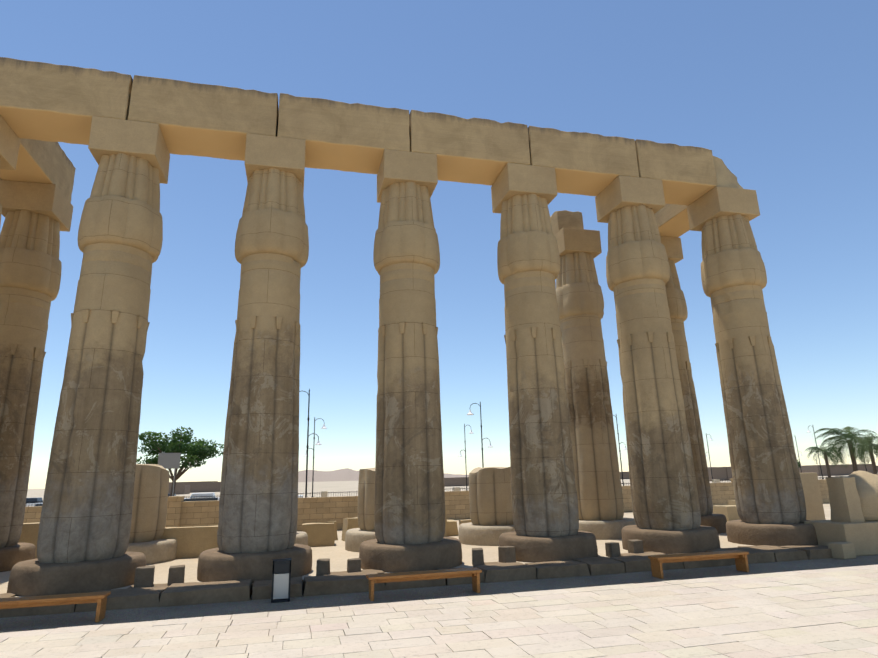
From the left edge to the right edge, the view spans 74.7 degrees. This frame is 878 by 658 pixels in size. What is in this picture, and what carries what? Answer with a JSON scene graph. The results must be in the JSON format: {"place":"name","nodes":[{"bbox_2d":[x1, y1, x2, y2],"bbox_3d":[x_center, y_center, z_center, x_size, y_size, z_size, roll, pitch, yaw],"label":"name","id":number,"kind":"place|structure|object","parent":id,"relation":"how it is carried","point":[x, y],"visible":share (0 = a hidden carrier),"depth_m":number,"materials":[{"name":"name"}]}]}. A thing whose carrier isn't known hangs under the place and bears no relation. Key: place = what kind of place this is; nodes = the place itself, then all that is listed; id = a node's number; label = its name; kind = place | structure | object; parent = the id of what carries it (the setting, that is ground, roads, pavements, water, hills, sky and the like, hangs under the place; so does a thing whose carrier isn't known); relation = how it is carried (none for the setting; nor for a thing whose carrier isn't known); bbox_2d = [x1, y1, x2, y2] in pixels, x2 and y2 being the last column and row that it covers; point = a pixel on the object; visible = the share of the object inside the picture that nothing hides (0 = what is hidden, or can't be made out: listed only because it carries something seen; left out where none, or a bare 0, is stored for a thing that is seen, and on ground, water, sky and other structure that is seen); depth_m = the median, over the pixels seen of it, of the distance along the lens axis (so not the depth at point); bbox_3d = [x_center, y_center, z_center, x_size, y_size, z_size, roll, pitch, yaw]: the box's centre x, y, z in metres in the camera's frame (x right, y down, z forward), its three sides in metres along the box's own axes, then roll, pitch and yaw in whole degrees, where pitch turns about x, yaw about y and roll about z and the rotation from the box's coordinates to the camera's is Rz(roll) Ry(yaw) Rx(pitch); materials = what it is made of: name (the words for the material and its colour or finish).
{"place":"outdoors","nodes":[
{"label":"outdoors","id":0,"kind":"place"},
{"bbox_2d":[0,115,20,169],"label":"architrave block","id":1,"kind":"structure","parent":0,"point":[10,140],"depth_m":16.80,"materials":[{"name":"beige stone"}]},
{"bbox_2d":[298,468,468,481],"bbox_3d":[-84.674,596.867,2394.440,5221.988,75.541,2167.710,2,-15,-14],"label":"hills","id":2,"kind":"structure","parent":0,"point":[346,474],"depth_m":2953.76,"materials":[{"name":"beige sand"}]},
{"bbox_2d":[0,503,830,596],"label":"sandy ground","id":3,"kind":"structure","parent":0,"point":[337,554],"depth_m":17.95,"materials":[{"name":"beige sand"}]},
{"bbox_2d":[0,543,35,571],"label":"plinth","id":4,"kind":"structure","parent":3,"relation":"on","point":[11,557],"depth_m":17.30,"materials":[{"name":"stone"}]},
{"bbox_2d":[0,210,61,547],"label":"column","id":5,"kind":"structure","parent":4,"relation":"on","point":[30,270],"depth_m":18.83,"materials":[{"name":"stone"}]},
{"bbox_2d":[0,180,72,231],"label":"column abacus","id":6,"kind":"object","parent":5,"relation":"on","point":[51,201],"depth_m":19.82,"materials":[{"name":"beige stone"}]},
{"bbox_2d":[0,138,75,202],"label":"cross beam","id":7,"kind":"structure","parent":5,"relation":"on","point":[45,162],"depth_m":19.59,"materials":[{"name":"stone"}]},
{"bbox_2d":[7,552,145,596],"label":"plinth","id":8,"kind":"structure","parent":3,"relation":"on","point":[32,577],"depth_m":13.24,"materials":[{"name":"stone"}]},
{"bbox_2d":[37,153,162,562],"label":"column","id":9,"kind":"structure","parent":8,"relation":"on","point":[86,510],"depth_m":14.98,"materials":[{"name":"stone"}]},
{"bbox_2d":[0,57,132,144],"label":"architrave","id":10,"kind":"object","parent":9,"relation":"on","point":[43,101],"visible":0.75,"depth_m":16.54,"materials":[{"name":"stone"}]},
{"bbox_2d":[88,116,169,183],"bbox_3d":[-9.258,-5.344,17.332,1.760,1.041,1.758,2,-15,-14],"label":"column abacus","id":11,"kind":"object","parent":9,"relation":"on","point":[137,139],"depth_m":16.56,"materials":[{"name":"beige stone"}]},
{"bbox_2d":[126,539,176,564],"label":"plinth","id":12,"kind":"structure","parent":3,"relation":"on","point":[159,551],"depth_m":17.95,"materials":[{"name":"stone"}]},
{"bbox_2d":[129,464,169,542],"bbox_3d":[-10.072,5.699,18.986,1.979,2.441,2.005,8,-18,-34],"label":"stump","id":13,"kind":"object","parent":12,"relation":"on","point":[150,500],"visible":0.48,"depth_m":18.45,"materials":[{"name":"stone"}]},
{"bbox_2d":[25,493,302,506],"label":"vehicles","id":14,"kind":"object","parent":3,"relation":"on","point":[194,496],"visible":0.1,"depth_m":61.75,"materials":[{"name":"white metal"}]},
{"bbox_2d":[158,453,180,495],"bbox_3d":[-17.524,10.318,36.977,1.300,4.600,0.100,6,-16,-28],"label":"road sign","id":15,"kind":"object","parent":3,"relation":"on","point":[168,460],"visible":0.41,"depth_m":37.38,"materials":[{"name":"grey metal"}]},
{"bbox_2d":[136,426,223,495],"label":"tree","id":16,"kind":"object","parent":3,"relation":"on","point":[195,450],"depth_m":53.83,"materials":[{"name":"green plant"}]},
{"bbox_2d":[197,544,311,582],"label":"plinth","id":17,"kind":"structure","parent":3,"relation":"on","point":[215,564],"depth_m":14.18,"materials":[{"name":"stone"}]},
{"bbox_2d":[217,168,308,552],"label":"column","id":18,"kind":"structure","parent":17,"relation":"on","point":[258,506],"depth_m":15.93,"materials":[{"name":"stone"}]},
{"bbox_2d":[128,75,278,160],"bbox_3d":[-7.256,-6.554,18.174,4.156,1.608,1.698,2,-15,-14],"label":"architrave","id":19,"kind":"object","parent":18,"relation":"on","point":[205,120],"visible":0.81,"depth_m":17.47,"materials":[{"name":"stone"}]},
{"bbox_2d":[244,133,305,194],"bbox_3d":[-5.182,-5.192,18.328,1.755,1.042,1.752,2,-15,-14],"label":"column abacus","id":20,"kind":"object","parent":18,"relation":"on","point":[262,152],"depth_m":17.51,"materials":[{"name":"beige stone"}]},
{"bbox_2d":[277,93,409,173],"bbox_3d":[-3.176,-6.394,19.158,4.156,1.609,1.698,2,-15,-14],"label":"architrave","id":21,"kind":"object","parent":18,"relation":"on","point":[348,137],"visible":0.83,"depth_m":18.45,"materials":[{"name":"stone"}]},
{"bbox_2d":[295,531,307,544],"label":"stone block","id":22,"kind":"structure","parent":3,"relation":"on","point":[301,537],"depth_m":19.36,"materials":[{"name":"stone"}]},
{"bbox_2d":[299,389,321,497],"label":"lamp","id":23,"kind":"object","parent":3,"relation":"on","point":[318,441],"visible":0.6,"depth_m":45.82,"materials":[{"name":"black metal"}]},
{"bbox_2d":[304,417,325,491],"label":"lamp","id":24,"kind":"object","parent":3,"relation":"on","point":[324,427],"visible":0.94,"depth_m":66.48,"materials":[{"name":"black metal"}]},
{"bbox_2d":[345,528,375,551],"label":"stone block","id":25,"kind":"structure","parent":3,"relation":"on","point":[355,538],"depth_m":19.56,"materials":[{"name":"stone"}]},
{"bbox_2d":[358,468,374,530],"bbox_3d":[-1.916,6.101,20.955,1.986,2.238,1.992,-3,-15,6],"label":"stump","id":26,"kind":"object","parent":25,"relation":"on","point":[366,495],"visible":0.42,"depth_m":20.24,"materials":[{"name":"stone"}]},
{"bbox_2d":[18,500,739,558],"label":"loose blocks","id":27,"kind":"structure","parent":3,"relation":"on","point":[194,542],"depth_m":19.83,"materials":[{"name":"beige stone"}]},
{"bbox_2d":[134,539,643,587],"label":"blocks","id":28,"kind":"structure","parent":3,"relation":"on","point":[144,576],"depth_m":14.86,"materials":[{"name":"grey stone"}]},
{"bbox_2d":[359,537,461,572],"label":"plinth","id":29,"kind":"structure","parent":3,"relation":"on","point":[445,552],"depth_m":15.19,"materials":[{"name":"stone"}]},
{"bbox_2d":[373,181,445,543],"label":"column","id":30,"kind":"structure","parent":29,"relation":"on","point":[409,493],"depth_m":16.92,"materials":[{"name":"stone"}]},
{"bbox_2d":[377,149,437,202],"bbox_3d":[-1.106,-5.038,19.333,1.760,1.041,1.757,2,-15,-14],"label":"column abacus","id":31,"kind":"object","parent":30,"relation":"on","point":[396,166],"depth_m":18.54,"materials":[{"name":"beige stone"}]},
{"bbox_2d":[409,110,529,185],"bbox_3d":[0.901,-6.257,20.159,4.156,1.612,1.698,2,-15,-14],"label":"architrave","id":32,"kind":"object","parent":30,"relation":"on","point":[477,151],"visible":0.73,"depth_m":19.44,"materials":[{"name":"stone"}]},
{"bbox_2d":[467,402,492,467],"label":"lamp","id":33,"kind":"object","parent":3,"relation":"on","point":[471,413],"visible":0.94,"depth_m":56.68,"materials":[{"name":"black metal"}]},
{"bbox_2d":[458,522,514,545],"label":"plinth","id":34,"kind":"structure","parent":3,"relation":"on","point":[469,533],"depth_m":20.41,"materials":[{"name":"stone"}]},
{"bbox_2d":[469,467,513,525],"bbox_3d":[2.150,6.323,21.934,1.997,2.093,2.002,10,-18,-37],"label":"stump","id":35,"kind":"object","parent":34,"relation":"on","point":[490,496],"visible":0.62,"depth_m":21.10,"materials":[{"name":"stone"}]},
{"bbox_2d":[499,530,597,562],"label":"plinth","id":36,"kind":"structure","parent":3,"relation":"on","point":[581,544],"depth_m":16.17,"materials":[{"name":"stone"}]},
{"bbox_2d":[497,194,578,536],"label":"column","id":37,"kind":"structure","parent":36,"relation":"on","point":[544,494],"depth_m":17.92,"materials":[{"name":"stone"}]},
{"bbox_2d":[491,163,556,212],"bbox_3d":[2.970,-4.884,20.328,1.758,1.037,1.750,2,-15,-14],"label":"column abacus","id":38,"kind":"object","parent":37,"relation":"attached to","point":[512,179],"depth_m":19.56,"materials":[{"name":"beige stone"}]},
{"bbox_2d":[528,126,638,195],"bbox_3d":[4.976,-6.091,21.162,4.156,1.609,1.698,2,-15,-14],"label":"architrave","id":39,"kind":"object","parent":37,"relation":"on","point":[586,163],"visible":0.6,"depth_m":20.43,"materials":[{"name":"stone"}]},
{"bbox_2d":[578,517,635,539],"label":"plinth","id":40,"kind":"structure","parent":3,"relation":"on","point":[605,529],"depth_m":21.30,"materials":[{"name":"stone"}]},
{"bbox_2d":[556,252,623,520],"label":"column","id":41,"kind":"structure","parent":40,"relation":"on","point":[580,299],"depth_m":23.19,"materials":[{"name":"stone"}]},
{"bbox_2d":[550,210,583,235],"bbox_3d":[5.705,-4.619,26.053,1.251,1.169,1.158,2,-15,-14],"label":"fragment","id":42,"kind":"object","parent":41,"relation":"on","point":[560,220],"visible":0.46,"depth_m":25.55,"materials":[{"name":"stone"}]},
{"bbox_2d":[555,227,601,258],"bbox_3d":[5.971,-3.611,25.552,1.753,1.041,1.759,2,-15,-14],"label":"column abacus","id":43,"kind":"object","parent":41,"relation":"attached to","point":[571,240],"depth_m":24.73,"materials":[{"name":"beige stone"}]},
{"bbox_2d":[621,525,719,553],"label":"plinth","id":44,"kind":"structure","parent":3,"relation":"on","point":[701,538],"depth_m":17.18,"materials":[{"name":"stone"}]},
{"bbox_2d":[606,204,700,529],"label":"column","id":45,"kind":"structure","parent":44,"relation":"on","point":[663,487],"depth_m":18.97,"materials":[{"name":"stone"}]},
{"bbox_2d":[595,175,664,222],"bbox_3d":[7.047,-4.732,21.331,1.760,1.040,1.760,2,-15,-14],"label":"column abacus","id":46,"kind":"object","parent":45,"relation":"attached to","point":[618,192],"depth_m":20.59,"materials":[{"name":"beige stone"}]},
{"bbox_2d":[635,139,717,205],"bbox_3d":[8.616,-5.950,22.056,3.258,1.598,1.698,2,-15,-14],"label":"architrave","id":47,"kind":"object","parent":45,"relation":"on","point":[686,175],"visible":0.54,"depth_m":21.34,"materials":[{"name":"stone"}]},
{"bbox_2d":[700,513,726,533],"bbox_3d":[10.190,7.936,23.557,2.916,0.640,2.927,2,-15,-14],"label":"column base","id":48,"kind":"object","parent":3,"relation":"on","point":[718,522],"depth_m":22.31,"materials":[{"name":"stone"}]},
{"bbox_2d":[665,259,712,515],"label":"column","id":49,"kind":"structure","parent":48,"relation":"on","point":[677,305],"depth_m":24.16,"materials":[{"name":"stone"}]},
{"bbox_2d":[660,236,682,262],"bbox_3d":[9.903,-3.463,26.516,1.757,1.041,1.758,2,-15,-14],"label":"column abacus","id":50,"kind":"object","parent":49,"relation":"attached to","point":[673,248],"depth_m":25.79,"materials":[{"name":"beige stone"}]},
{"bbox_2d":[654,204,689,236],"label":"cross beam","id":51,"kind":"structure","parent":49,"relation":"on","point":[672,220],"depth_m":24.62,"materials":[{"name":"stone"}]},
{"bbox_2d":[726,519,817,545],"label":"plinth","id":52,"kind":"structure","parent":3,"relation":"on","point":[754,534],"depth_m":18.21,"materials":[{"name":"stone"}]},
{"bbox_2d":[701,214,806,523],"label":"column","id":53,"kind":"structure","parent":52,"relation":"on","point":[767,484],"depth_m":19.99,"materials":[{"name":"stone"}]},
{"bbox_2d":[687,186,759,230],"bbox_3d":[10.980,-4.584,22.294,1.757,1.039,1.759,2,-15,-14],"label":"column abacus","id":54,"kind":"object","parent":53,"relation":"attached to","point":[715,202],"depth_m":21.57,"materials":[{"name":"beige stone"}]},
{"bbox_2d":[713,156,742,188],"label":"architrave block","id":55,"kind":"structure","parent":53,"relation":"on","point":[726,176],"depth_m":21.89,"materials":[{"name":"beige stone"}]},
{"bbox_2d":[805,444,841,477],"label":"palm","id":56,"kind":"object","parent":3,"relation":"on","point":[824,449],"depth_m":89.78,"materials":[{"name":"green plant"}]},
{"bbox_2d":[27,475,848,597],"bbox_3d":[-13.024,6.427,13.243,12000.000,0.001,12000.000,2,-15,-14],"label":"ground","id":57,"kind":"structure","parent":0,"point":[345,487],"depth_m":189.30,"materials":[{"name":"beige sand"}]},
{"bbox_2d":[0,545,832,617],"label":"kerb stones","id":58,"kind":"object","parent":57,"relation":"on","point":[196,593],"visible":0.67,"depth_m":13.90,"materials":[{"name":"stone"}]},
{"bbox_2d":[0,555,877,632],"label":"shadow","id":59,"kind":"object","parent":57,"relation":"on","point":[30,623],"visible":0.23,"depth_m":13.03},
{"bbox_2d":[0,591,110,622],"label":"bench","id":60,"kind":"object","parent":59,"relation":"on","point":[99,599],"visible":1,"depth_m":11.24,"materials":[{"name":"brown wood"}]},
{"bbox_2d":[271,558,290,602],"bbox_3d":[-3.537,5.633,12.911,0.400,0.860,0.340,2,-15,-14],"label":"information sign","id":61,"kind":"object","parent":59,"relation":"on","point":[281,577],"visible":1,"depth_m":12.77,"materials":[{"name":"grey metal"}]},
{"bbox_2d":[366,567,481,600],"bbox_3d":[-0.322,5.765,13.015,2.602,0.495,0.422,2,-15,-14],"label":"bench","id":62,"kind":"object","parent":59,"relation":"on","point":[474,573],"visible":1,"depth_m":12.99,"materials":[{"name":"brown wood"}]},
{"bbox_2d":[648,550,748,578],"bbox_3d":[6.705,6.038,14.777,2.702,0.495,0.422,2,-15,-14],"label":"bench","id":63,"kind":"object","parent":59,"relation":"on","point":[739,556],"visible":1,"depth_m":14.73,"materials":[{"name":"brown wood"}]},
{"bbox_2d":[804,520,877,555],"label":"statue pedestal","id":64,"kind":"object","parent":59,"relation":"on","point":[862,537],"visible":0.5,"depth_m":17.32,"materials":[{"name":"beige stone"}]},
{"bbox_2d":[800,473,825,520],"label":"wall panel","id":65,"kind":"structure","parent":64,"relation":"on","point":[813,498],"depth_m":22.64,"materials":[{"name":"stone"}]},
{"bbox_2d":[826,476,864,522],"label":"statue slab","id":66,"kind":"structure","parent":64,"relation":"on","point":[845,503],"depth_m":17.85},
{"bbox_2d":[848,470,877,520],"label":"statue fragment","id":67,"kind":"object","parent":64,"relation":"on","point":[866,486],"visible":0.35,"depth_m":17.99,"materials":[{"name":"beige stone"}]},
{"bbox_2d":[827,542,855,558],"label":"sand block","id":68,"kind":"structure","parent":59,"relation":"on","point":[843,550],"depth_m":16.68,"materials":[{"name":"stone"}]},
{"bbox_2d":[458,424,472,490],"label":"lamp","id":69,"kind":"object","parent":57,"relation":"on","point":[471,432],"visible":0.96,"depth_m":79.54,"materials":[{"name":"black metal"}]},
{"bbox_2d":[321,476,840,496],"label":"wall","id":70,"kind":"structure","parent":57,"relation":"on","point":[324,493],"depth_m":52.84,"materials":[{"name":"beige stone"}]},
{"bbox_2d":[26,476,829,505],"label":"railing","id":71,"kind":"object","parent":70,"relation":"on","point":[340,492],"visible":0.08,"depth_m":50.35,"materials":[{"name":"black metal"}]},
{"bbox_2d":[614,415,626,485],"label":"lamp","id":72,"kind":"object","parent":57,"relation":"on","point":[619,450],"visible":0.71,"depth_m":71.30,"materials":[{"name":"black metal"}]},
{"bbox_2d":[706,434,712,478],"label":"lamp","id":73,"kind":"object","parent":57,"relation":"on","point":[709,455],"visible":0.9,"depth_m":105.19,"materials":[{"name":"black metal"}]},
{"bbox_2d":[794,436,802,472],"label":"lamp","id":74,"kind":"object","parent":57,"relation":"on","point":[798,454],"visible":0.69,"depth_m":127.88,"materials":[{"name":"black metal"}]},
{"bbox_2d":[806,426,823,478],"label":"lamp","id":75,"kind":"object","parent":57,"relation":"on","point":[808,431],"visible":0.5,"depth_m":98.55,"materials":[{"name":"black metal"}]},
{"bbox_2d":[814,426,877,471],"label":"palm","id":76,"kind":"object","parent":57,"relation":"on","point":[848,433],"depth_m":64.08,"materials":[{"name":"green plant"}]},
{"bbox_2d":[848,433,877,473],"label":"palm","id":77,"kind":"object","parent":57,"relation":"on","point":[872,446],"depth_m":78.72,"materials":[{"name":"green plant"}]},
{"bbox_2d":[0,565,877,657],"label":"paving slabs","id":78,"kind":"structure","parent":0,"point":[826,613],"depth_m":10.02,"materials":[{"name":"beige stone"}]},
{"bbox_2d":[0,0,877,488],"label":"sky","id":79,"kind":"structure","parent":0,"point":[784,93],"materials":[{"name":"blue"}]},
{"bbox_2d":[23,474,877,530],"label":"site wall","id":80,"kind":"structure","parent":0,"point":[181,513],"depth_m":28.13,"materials":[{"name":"beige stone"}]},
{"bbox_2d":[168,464,877,494],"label":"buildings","id":81,"kind":"structure","parent":0,"point":[722,473],"depth_m":187.62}
]}

